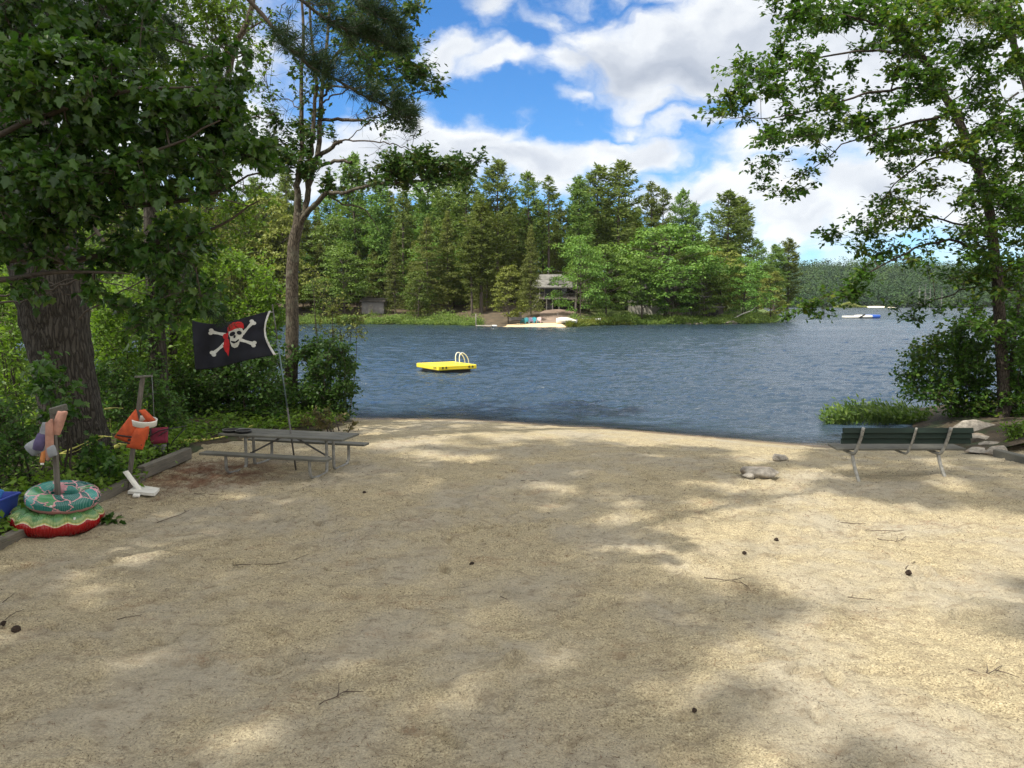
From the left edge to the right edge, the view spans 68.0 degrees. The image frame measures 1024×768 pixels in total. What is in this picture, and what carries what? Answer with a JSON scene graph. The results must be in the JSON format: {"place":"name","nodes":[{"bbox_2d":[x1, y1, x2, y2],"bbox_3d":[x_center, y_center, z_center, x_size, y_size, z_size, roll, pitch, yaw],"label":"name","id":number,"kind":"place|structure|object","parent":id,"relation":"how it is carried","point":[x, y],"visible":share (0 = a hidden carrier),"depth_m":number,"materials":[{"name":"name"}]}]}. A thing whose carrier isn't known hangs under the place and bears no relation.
{"place":"outdoors","nodes":[
{"label":"outdoors","id":0,"kind":"place"},
{"bbox_2d":[0,405,361,534],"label":"forest floor","id":1,"kind":"structure","parent":0,"point":[195,447],"depth_m":18.34,"materials":[{"name":"brown soil"}]},
{"bbox_2d":[0,265,38,434],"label":"tall sapling","id":2,"kind":"object","parent":1,"relation":"on","point":[10,333],"visible":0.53,"depth_m":17.12,"materials":[{"name":"green plant"}]},
{"bbox_2d":[0,391,66,491],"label":"bank shrub","id":3,"kind":"object","parent":1,"relation":"on","point":[10,440],"visible":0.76,"depth_m":12.70,"materials":[{"name":"green plant"}]},
{"bbox_2d":[19,351,90,476],"bbox_3d":[-8.136,0.663,13.572,1.020,2.552,1.602,-4,7,-36],"label":"broadleaf plant","id":4,"kind":"object","parent":1,"relation":"on","point":[47,372],"visible":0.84,"depth_m":13.33,"materials":[{"name":"green plant"}]},
{"bbox_2d":[1,221,125,295],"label":"background sapling","id":5,"kind":"object","parent":1,"relation":"on","point":[94,244],"visible":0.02,"depth_m":27.48,"materials":[{"name":"green plant"}]},
{"bbox_2d":[61,430,127,485],"bbox_3d":[-7.835,1.525,13.991,1.093,1.419,2.234,-5,8,-41],"label":"broadleaf plant","id":6,"kind":"object","parent":1,"relation":"on","point":[108,463],"visible":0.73,"depth_m":13.62,"materials":[{"name":"green plant"}]},
{"bbox_2d":[0,0,242,462],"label":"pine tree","id":7,"kind":"object","parent":1,"relation":"on","point":[61,324],"visible":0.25,"depth_m":14.73,"materials":[{"name":"brown plant"}]},
{"bbox_2d":[89,271,172,412],"bbox_3d":[-10.526,-1.087,20.502,2.389,4.985,5.040,-4,7,-33],"label":"tall sapling","id":8,"kind":"object","parent":1,"relation":"on","point":[105,326],"visible":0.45,"depth_m":19.44,"materials":[{"name":"green plant"}]},
{"bbox_2d":[0,271,285,408],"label":"lakeside thicket","id":9,"kind":"object","parent":1,"relation":"on","point":[279,312],"visible":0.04,"depth_m":25.05,"materials":[{"name":"green plant"}]},
{"bbox_2d":[94,352,194,434],"bbox_3d":[-9.070,0.465,18.387,2.440,2.601,4.302,-4,7,-34],"label":"bank shrub","id":10,"kind":"object","parent":1,"relation":"on","point":[125,399],"visible":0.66,"depth_m":17.45,"materials":[{"name":"green plant"}]},
{"bbox_2d":[0,0,289,351],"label":"maple tree","id":11,"kind":"object","parent":1,"relation":"on","point":[72,172],"visible":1,"depth_m":7.88,"materials":[{"name":"green plant"}]},
{"bbox_2d":[148,425,186,454],"bbox_3d":[-7.662,1.297,16.117,1.672,0.893,0.333,0,6,0],"label":"folding chair","id":12,"kind":"object","parent":1,"relation":"on","point":[159,435],"visible":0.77,"depth_m":16.01,"materials":[{"name":"red fabric"}]},
{"bbox_2d":[120,0,228,419],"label":"ivied tree","id":13,"kind":"object","parent":1,"relation":"on","point":[155,346],"visible":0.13,"depth_m":19.26,"materials":[{"name":"green plant"}]},
{"bbox_2d":[0,401,355,542],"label":"undergrowth","id":14,"kind":"object","parent":1,"relation":"on","point":[193,428],"visible":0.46,"depth_m":16.26,"materials":[{"name":"green plant"}]},
{"bbox_2d":[141,255,223,406],"bbox_3d":[-9.992,-1.353,23.234,2.338,5.340,4.954,-2,6,-18],"label":"tall sapling","id":15,"kind":"object","parent":1,"relation":"on","point":[184,342],"visible":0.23,"depth_m":21.94,"materials":[{"name":"green plant"}]},
{"bbox_2d":[144,0,285,403],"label":"birch tree","id":16,"kind":"object","parent":1,"relation":"on","point":[227,28],"visible":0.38,"depth_m":17.23,"materials":[{"name":"green plant"}]},
{"bbox_2d":[168,332,301,421],"bbox_3d":[-8.258,0.152,22.219,4.861,3.538,4.199,0,6,0],"label":"lakeside shrub","id":17,"kind":"object","parent":1,"relation":"on","point":[241,382],"visible":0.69,"depth_m":20.99,"materials":[{"name":"green plant"}]},
{"bbox_2d":[197,237,285,407],"bbox_3d":[-9.117,-1.787,25.717,4.043,6.183,3.617,0,6,0],"label":"tall sapling","id":18,"kind":"object","parent":1,"relation":"on","point":[236,264],"visible":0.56,"depth_m":24.81,"materials":[{"name":"green plant"}]},
{"bbox_2d":[285,332,365,420],"bbox_3d":[-5.785,0.056,23.696,2.710,3.437,3.198,0,6,0],"label":"lakeside shrub","id":19,"kind":"object","parent":1,"relation":"on","point":[318,389],"visible":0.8,"depth_m":22.87,"materials":[{"name":"green plant"}]},
{"bbox_2d":[246,0,426,134],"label":"pine tree","id":20,"kind":"object","parent":1,"relation":"on","point":[374,31],"visible":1,"depth_m":7.38,"materials":[{"name":"green plant"}]},
{"bbox_2d":[300,258,372,412],"bbox_3d":[-5.816,-1.414,25.210,2.381,5.454,2.106,0,6,0],"label":"tall sapling","id":21,"kind":"object","parent":1,"relation":"on","point":[334,309],"visible":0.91,"depth_m":24.97,"materials":[{"name":"green plant"}]},
{"bbox_2d":[0,290,781,326],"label":"shore bank","id":22,"kind":"structure","parent":0,"point":[492,317],"depth_m":157.03,"materials":[{"name":"plant"}]},
{"bbox_2d":[219,210,279,301],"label":"young tree","id":23,"kind":"object","parent":22,"relation":"on","point":[256,245],"visible":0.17,"depth_m":156.50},
{"bbox_2d":[234,195,305,304],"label":"young tree","id":24,"kind":"object","parent":22,"relation":"on","point":[281,209],"visible":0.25,"depth_m":156.89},
{"bbox_2d":[250,215,312,313],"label":"young tree","id":25,"kind":"object","parent":22,"relation":"on","point":[273,251],"visible":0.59,"depth_m":155.50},
{"bbox_2d":[268,172,307,257],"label":"pine tree","id":26,"kind":"object","parent":22,"relation":"on","point":[286,185],"visible":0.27,"depth_m":174.06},
{"bbox_2d":[299,243,338,309],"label":"hemlock tree","id":27,"kind":"object","parent":22,"relation":"on","point":[319,247],"visible":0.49,"depth_m":164.50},
{"bbox_2d":[299,277,346,315],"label":"broadleaf tree","id":28,"kind":"object","parent":22,"relation":"on","point":[311,287],"visible":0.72,"depth_m":152.58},
{"bbox_2d":[307,195,348,268],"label":"pine tree","id":29,"kind":"object","parent":22,"relation":"on","point":[325,209],"visible":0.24,"depth_m":191.46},
{"bbox_2d":[308,245,367,310],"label":"broadleaf tree","id":30,"kind":"object","parent":22,"relation":"on","point":[331,247],"visible":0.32,"depth_m":163.76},
{"bbox_2d":[314,246,372,314],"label":"broadleaf tree","id":31,"kind":"object","parent":22,"relation":"on","point":[348,257],"visible":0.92,"depth_m":155.10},
{"bbox_2d":[299,216,395,302],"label":"broadleaf tree","id":32,"kind":"object","parent":22,"relation":"on","point":[325,232],"visible":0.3,"depth_m":174.20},
{"bbox_2d":[329,150,379,305],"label":"pine tree","id":33,"kind":"object","parent":22,"relation":"on","point":[355,160],"visible":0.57,"depth_m":171.57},
{"bbox_2d":[359,298,387,313],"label":"garden shed","id":34,"kind":"structure","parent":22,"relation":"on","point":[376,305],"depth_m":157.23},
{"bbox_2d":[355,243,392,308],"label":"hemlock tree","id":35,"kind":"object","parent":22,"relation":"on","point":[372,276],"visible":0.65,"depth_m":166.83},
{"bbox_2d":[360,178,399,297],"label":"pine tree","id":36,"kind":"object","parent":22,"relation":"on","point":[380,198],"visible":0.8,"depth_m":166.46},
{"bbox_2d":[354,247,412,304],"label":"broadleaf tree","id":37,"kind":"object","parent":22,"relation":"on","point":[383,280],"visible":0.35,"depth_m":165.41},
{"bbox_2d":[381,231,406,313],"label":"hemlock tree","id":38,"kind":"object","parent":22,"relation":"on","point":[394,251],"visible":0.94,"depth_m":155.62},
{"bbox_2d":[390,183,417,308],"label":"pine tree","id":39,"kind":"object","parent":22,"relation":"on","point":[402,221],"visible":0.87,"depth_m":164.08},
{"bbox_2d":[401,269,435,317],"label":"broadleaf tree","id":40,"kind":"object","parent":22,"relation":"on","point":[424,300],"visible":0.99,"depth_m":149.16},
{"bbox_2d":[406,169,443,303],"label":"pine tree","id":41,"kind":"object","parent":22,"relation":"on","point":[426,207],"visible":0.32,"depth_m":171.98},
{"bbox_2d":[403,216,453,314],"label":"hemlock tree","id":42,"kind":"object","parent":22,"relation":"on","point":[426,236],"visible":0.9,"depth_m":152.45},
{"bbox_2d":[393,242,465,305],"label":"broadleaf tree","id":43,"kind":"object","parent":22,"relation":"on","point":[415,259],"visible":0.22,"depth_m":159.51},
{"bbox_2d":[426,154,470,305],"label":"pine tree","id":44,"kind":"object","parent":22,"relation":"on","point":[442,200],"visible":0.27,"depth_m":165.03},
{"bbox_2d":[430,211,467,311],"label":"hemlock tree","id":45,"kind":"object","parent":22,"relation":"on","point":[449,250],"visible":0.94,"depth_m":154.37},
{"bbox_2d":[445,168,488,306],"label":"pine tree","id":46,"kind":"object","parent":22,"relation":"on","point":[464,198],"visible":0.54,"depth_m":160.46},
{"bbox_2d":[453,229,487,315],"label":"pine tree","id":47,"kind":"object","parent":22,"relation":"on","point":[469,285],"visible":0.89,"depth_m":145.72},
{"bbox_2d":[458,202,504,313],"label":"pine tree","id":48,"kind":"object","parent":22,"relation":"on","point":[480,215],"visible":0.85,"depth_m":146.28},
{"bbox_2d":[463,240,510,309],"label":"hemlock tree","id":49,"kind":"object","parent":22,"relation":"on","point":[486,288],"visible":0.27,"depth_m":151.72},
{"bbox_2d":[471,157,522,307],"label":"pine tree","id":50,"kind":"object","parent":22,"relation":"on","point":[491,174],"visible":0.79,"depth_m":151.58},
{"bbox_2d":[484,225,526,302],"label":"hemlock tree","id":51,"kind":"object","parent":22,"relation":"on","point":[513,291],"visible":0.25,"depth_m":159.64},
{"bbox_2d":[234,308,779,325],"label":"shore brush","id":52,"kind":"object","parent":22,"relation":"on","point":[635,319],"visible":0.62,"depth_m":148.07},
{"bbox_2d":[489,264,528,323],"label":"young tree","id":53,"kind":"object","parent":22,"relation":"on","point":[501,278],"visible":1,"depth_m":132.85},
{"bbox_2d":[510,170,549,304],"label":"pine tree","id":54,"kind":"object","parent":22,"relation":"on","point":[527,194],"visible":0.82,"depth_m":157.16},
{"bbox_2d":[518,225,547,316],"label":"hemlock tree","id":55,"kind":"object","parent":22,"relation":"on","point":[529,272],"visible":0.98,"depth_m":138.93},
{"bbox_2d":[532,175,563,273],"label":"pine tree","id":56,"kind":"object","parent":22,"relation":"on","point":[553,197],"visible":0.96,"depth_m":157.25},
{"bbox_2d":[531,271,575,310],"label":"lake cabin","id":57,"kind":"object","parent":22,"relation":"on","point":[545,284],"visible":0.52,"depth_m":151.05,"materials":[{"name":"grey wood"}]},
{"bbox_2d":[539,221,570,274],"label":"hemlock tree","id":58,"kind":"object","parent":22,"relation":"on","point":[555,258],"visible":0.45,"depth_m":162.47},
{"bbox_2d":[558,174,597,306],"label":"pine tree","id":59,"kind":"object","parent":22,"relation":"on","point":[576,191],"visible":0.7,"depth_m":157.01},
{"bbox_2d":[543,234,619,317],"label":"broadleaf tree","id":60,"kind":"object","parent":22,"relation":"on","point":[583,260],"visible":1,"depth_m":140.44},
{"bbox_2d":[576,162,617,288],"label":"pine tree","id":61,"kind":"object","parent":22,"relation":"on","point":[591,177],"visible":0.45,"depth_m":163.23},
{"bbox_2d":[567,242,639,314],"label":"broadleaf tree","id":62,"kind":"object","parent":22,"relation":"on","point":[607,250],"visible":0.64,"depth_m":146.00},
{"bbox_2d":[587,159,650,307],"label":"pine tree","id":63,"kind":"object","parent":22,"relation":"on","point":[629,214],"visible":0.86,"depth_m":161.76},
{"bbox_2d":[616,255,665,318],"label":"broadleaf tree","id":64,"kind":"object","parent":22,"relation":"on","point":[654,290],"visible":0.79,"depth_m":148.44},
{"bbox_2d":[640,179,667,273],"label":"pine tree","id":65,"kind":"object","parent":22,"relation":"on","point":[648,201],"visible":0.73,"depth_m":178.01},
{"bbox_2d":[652,187,673,258],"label":"pine tree","id":66,"kind":"object","parent":22,"relation":"on","point":[666,194],"visible":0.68,"depth_m":177.05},
{"bbox_2d":[625,279,711,316],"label":"shore house","id":67,"kind":"structure","parent":22,"relation":"on","point":[649,310],"depth_m":157.23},
{"bbox_2d":[607,223,730,316],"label":"broadleaf tree","id":68,"kind":"object","parent":22,"relation":"on","point":[660,232],"visible":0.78,"depth_m":148.63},
{"bbox_2d":[638,265,705,315],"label":"broadleaf tree","id":69,"kind":"object","parent":22,"relation":"on","point":[673,310],"visible":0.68,"depth_m":149.29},
{"bbox_2d":[667,189,697,256],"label":"pine tree","id":70,"kind":"object","parent":22,"relation":"on","point":[678,200],"visible":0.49,"depth_m":181.59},
{"bbox_2d":[680,200,706,266],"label":"pine tree","id":71,"kind":"object","parent":22,"relation":"on","point":[690,220],"visible":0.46,"depth_m":180.74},
{"bbox_2d":[662,248,730,315],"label":"broadleaf tree","id":72,"kind":"object","parent":22,"relation":"on","point":[683,261],"visible":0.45,"depth_m":153.42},
{"bbox_2d":[677,269,730,315],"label":"broadleaf tree","id":73,"kind":"object","parent":22,"relation":"on","point":[720,288],"visible":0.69,"depth_m":151.59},
{"bbox_2d":[699,250,749,310],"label":"young tree","id":74,"kind":"object","parent":22,"relation":"on","point":[725,303],"visible":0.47,"depth_m":155.25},
{"bbox_2d":[701,188,757,309],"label":"pine tree","id":75,"kind":"object","parent":22,"relation":"on","point":[735,210],"visible":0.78,"depth_m":166.45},
{"bbox_2d":[721,195,763,308],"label":"pine tree","id":76,"kind":"object","parent":22,"relation":"on","point":[748,247],"visible":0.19,"depth_m":174.80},
{"bbox_2d":[711,256,779,314],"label":"broadleaf tree","id":77,"kind":"object","parent":22,"relation":"on","point":[747,302],"visible":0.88,"depth_m":155.14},
{"bbox_2d":[757,271,789,316],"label":"young tree","id":78,"kind":"object","parent":22,"relation":"on","point":[775,278],"visible":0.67,"depth_m":164.82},
{"bbox_2d":[760,243,790,312],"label":"pine tree","id":79,"kind":"object","parent":22,"relation":"on","point":[774,255],"visible":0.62,"depth_m":206.76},
{"bbox_2d":[776,237,807,315],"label":"pine tree","id":80,"kind":"object","parent":22,"relation":"on","point":[792,264],"visible":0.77,"depth_m":210.22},
{"bbox_2d":[0,414,1023,767],"bbox_3d":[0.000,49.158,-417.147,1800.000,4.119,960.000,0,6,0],"label":"sand","id":81,"kind":"structure","parent":0,"point":[168,648],"depth_m":8.22,"materials":[{"name":"sand"}]},
{"bbox_2d":[0,492,20,528],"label":"blue tub","id":82,"kind":"object","parent":81,"relation":"on","point":[8,502],"visible":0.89,"depth_m":11.08,"materials":[{"name":"plastic"}]},
{"bbox_2d":[8,504,104,537],"bbox_3d":[-6.733,1.969,11.248,1.234,0.364,1.239,5,7,-1],"label":"swim ring","id":83,"kind":"object","parent":81,"relation":"on","point":[31,524],"visible":0.7,"depth_m":10.80,"materials":[{"name":"plastic"}]},
{"bbox_2d":[23,480,100,514],"bbox_3d":[-6.660,1.675,11.265,0.994,0.290,0.999,7,9,-1],"label":"swim ring","id":84,"kind":"object","parent":83,"relation":"on","point":[73,497],"visible":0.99,"depth_m":10.99,"materials":[{"name":"green plastic"}]},
{"bbox_2d":[49,404,67,494],"bbox_3d":[-6.736,1.261,11.313,0.146,1.925,0.276,3,7,24],"label":"wooden post","id":85,"kind":"object","parent":81,"relation":"on","point":[56,468],"visible":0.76,"depth_m":11.27,"materials":[{"name":"brown wood"}]},
{"bbox_2d":[24,411,67,464],"bbox_3d":[-6.826,0.789,11.118,0.658,0.797,0.174,1,6,9],"label":"child vest","id":86,"kind":"object","parent":85,"relation":"hanging from","point":[42,442],"visible":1,"depth_m":11.06,"materials":[{"name":"orange fabric"}]},
{"bbox_2d":[98,473,144,503],"bbox_3d":[-6.945,1.909,12.729,0.150,0.170,3.080,0,6,-1],"label":"landscape timber","id":87,"kind":"object","parent":81,"relation":"on","point":[116,490],"visible":0.36,"depth_m":13.24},
{"bbox_2d":[126,375,153,489],"bbox_3d":[-6.651,0.922,13.503,0.595,2.156,0.197,-1,6,-7],"label":"wooden post","id":88,"kind":"object","parent":81,"relation":"on","point":[138,408],"visible":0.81,"depth_m":13.46,"materials":[{"name":"brown wood"}]},
{"bbox_2d":[114,409,154,449],"bbox_3d":[-6.652,0.783,13.473,0.702,0.709,0.473,0,6,0],"label":"life vest","id":89,"kind":"object","parent":88,"relation":"hanging from","point":[129,434],"visible":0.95,"depth_m":13.29,"materials":[{"name":"orange fabric"}]},
{"bbox_2d":[123,470,159,495],"bbox_3d":[-6.498,1.754,13.357,0.851,0.416,0.400,3,7,24],"label":"white board","id":90,"kind":"object","parent":81,"relation":"on","point":[145,490],"visible":0.93,"depth_m":13.39,"materials":[{"name":"plastic"}]},
{"bbox_2d":[137,448,191,478],"bbox_3d":[-6.925,1.568,15.207,0.150,0.240,1.882,0,6,3],"label":"landscape timber","id":91,"kind":"object","parent":81,"relation":"on","point":[163,463],"visible":0.9,"depth_m":15.07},
{"bbox_2d":[192,304,296,469],"bbox_3d":[-5.349,0.099,15.075,2.047,3.349,0.219,0,6,4],"label":"flagpole","id":92,"kind":"object","parent":81,"relation":"on","point":[219,346],"visible":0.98,"depth_m":14.99,"materials":[{"name":"fabric"}]},
{"bbox_2d":[199,428,368,478],"bbox_3d":[-4.494,1.363,15.253,2.770,0.758,1.850,2,6,14],"label":"picnic table","id":93,"kind":"object","parent":81,"relation":"on","point":[307,438],"visible":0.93,"depth_m":15.07,"materials":[{"name":"grey wood"}]},
{"bbox_2d":[300,405,360,432],"bbox_3d":[-4.837,1.014,20.573,2.388,1.190,1.295,5,8,41],"label":"dead brush","id":94,"kind":"object","parent":81,"relation":"on","point":[320,421],"visible":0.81,"depth_m":20.50,"materials":[{"name":"green plant"}]},
{"bbox_2d":[228,0,491,410],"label":"shore tree","id":95,"kind":"object","parent":81,"relation":"on","point":[401,169],"visible":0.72,"depth_m":22.78,"materials":[{"name":"green plant"}]},
{"bbox_2d":[0,435,1022,767],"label":"bark crumbs","id":96,"kind":"object","parent":81,"relation":"on","point":[570,607],"visible":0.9,"depth_m":8.46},
{"bbox_2d":[0,435,1023,767],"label":"pine needles","id":97,"kind":"object","parent":81,"relation":"on","point":[450,595],"visible":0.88,"depth_m":8.94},
{"bbox_2d":[740,466,778,478],"bbox_3d":[4.799,1.720,14.699,0.710,0.228,0.586,0,6,0],"label":"boulder","id":98,"kind":"object","parent":81,"relation":"on","point":[762,472],"visible":0.89,"depth_m":14.55,"materials":[{"name":"stone"}]},
{"bbox_2d":[828,427,973,481],"bbox_3d":[7.510,1.364,14.726,2.496,1.164,0.705,0,6,0],"label":"park bench","id":99,"kind":"object","parent":81,"relation":"on","point":[931,440],"visible":0.98,"depth_m":14.48,"materials":[{"name":"green wood"}]},
{"bbox_2d":[2,307,1021,444],"bbox_3d":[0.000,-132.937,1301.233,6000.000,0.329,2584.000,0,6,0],"label":"lake water","id":100,"kind":"structure","parent":0,"point":[786,379],"depth_m":44.05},
{"bbox_2d":[417,352,475,372],"bbox_3d":[-3.803,-1.097,44.451,2.618,1.485,2.919,-4,7,-32],"label":"swim raft","id":101,"kind":"object","parent":100,"relation":"on","point":[450,366],"visible":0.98,"depth_m":43.73,"materials":[{"name":"yellow plastic"}]},
{"bbox_2d":[815,393,933,424],"bbox_3d":[13.120,0.800,27.092,3.598,0.683,7.492,3,7,30],"label":"water weed","id":102,"kind":"object","parent":100,"relation":"in","point":[883,413],"visible":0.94,"depth_m":25.10,"materials":[{"name":"green plant"}]},
{"bbox_2d":[35,0,1023,277],"label":"sky","id":103,"kind":"structure","parent":0,"point":[556,89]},
{"bbox_2d":[537,309,581,322],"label":"dirt track","id":104,"kind":"structure","parent":0,"point":[548,316],"depth_m":142.57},
{"bbox_2d":[811,266,1016,306],"bbox_3d":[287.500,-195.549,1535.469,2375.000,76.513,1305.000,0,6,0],"label":"hills","id":105,"kind":"structure","parent":0,"point":[884,288],"depth_m":925.03,"materials":[{"name":"plant"}]},
{"bbox_2d":[746,256,1023,306],"bbox_3d":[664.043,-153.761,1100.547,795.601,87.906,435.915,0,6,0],"label":"woods","id":106,"kind":"object","parent":105,"relation":"on","point":[907,284],"visible":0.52,"depth_m":968.25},
{"bbox_2d":[912,401,1023,453],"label":"soil","id":107,"kind":"structure","parent":0,"point":[937,420],"depth_m":22.30,"materials":[{"name":"brown soil"}]},
{"bbox_2d":[692,0,1023,417],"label":"leaning tree","id":108,"kind":"object","parent":107,"relation":"on","point":[991,193],"visible":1,"depth_m":20.97,"materials":[{"name":"green plant"}]},
{"bbox_2d":[888,307,1005,417],"bbox_3d":[14.014,-0.418,23.888,4.529,4.028,3.409,0,6,0],"label":"thicket shrub","id":109,"kind":"object","parent":107,"relation":"on","point":[964,359],"visible":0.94,"depth_m":23.30,"materials":[{"name":"green plant"}]},
{"bbox_2d":[904,0,1023,245],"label":"corner pine","id":110,"kind":"object","parent":107,"relation":"on","point":[967,19],"visible":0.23,"depth_m":26.05,"materials":[{"name":"green plant"}]},
{"bbox_2d":[972,214,1023,393],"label":"slim tree","id":111,"kind":"object","parent":107,"relation":"on","point":[1015,313],"visible":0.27,"depth_m":23.06,"materials":[{"name":"green plant"}]},
{"bbox_2d":[989,316,1023,416],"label":"shrub","id":112,"kind":"object","parent":107,"relation":"on","point":[1016,384],"visible":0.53,"depth_m":22.42,"materials":[{"name":"green plant"}]},
{"bbox_2d":[997,417,1023,446],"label":"seedling bush","id":113,"kind":"object","parent":107,"relation":"on","point":[1012,431],"visible":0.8,"depth_m":18.98,"materials":[{"name":"green plant"}]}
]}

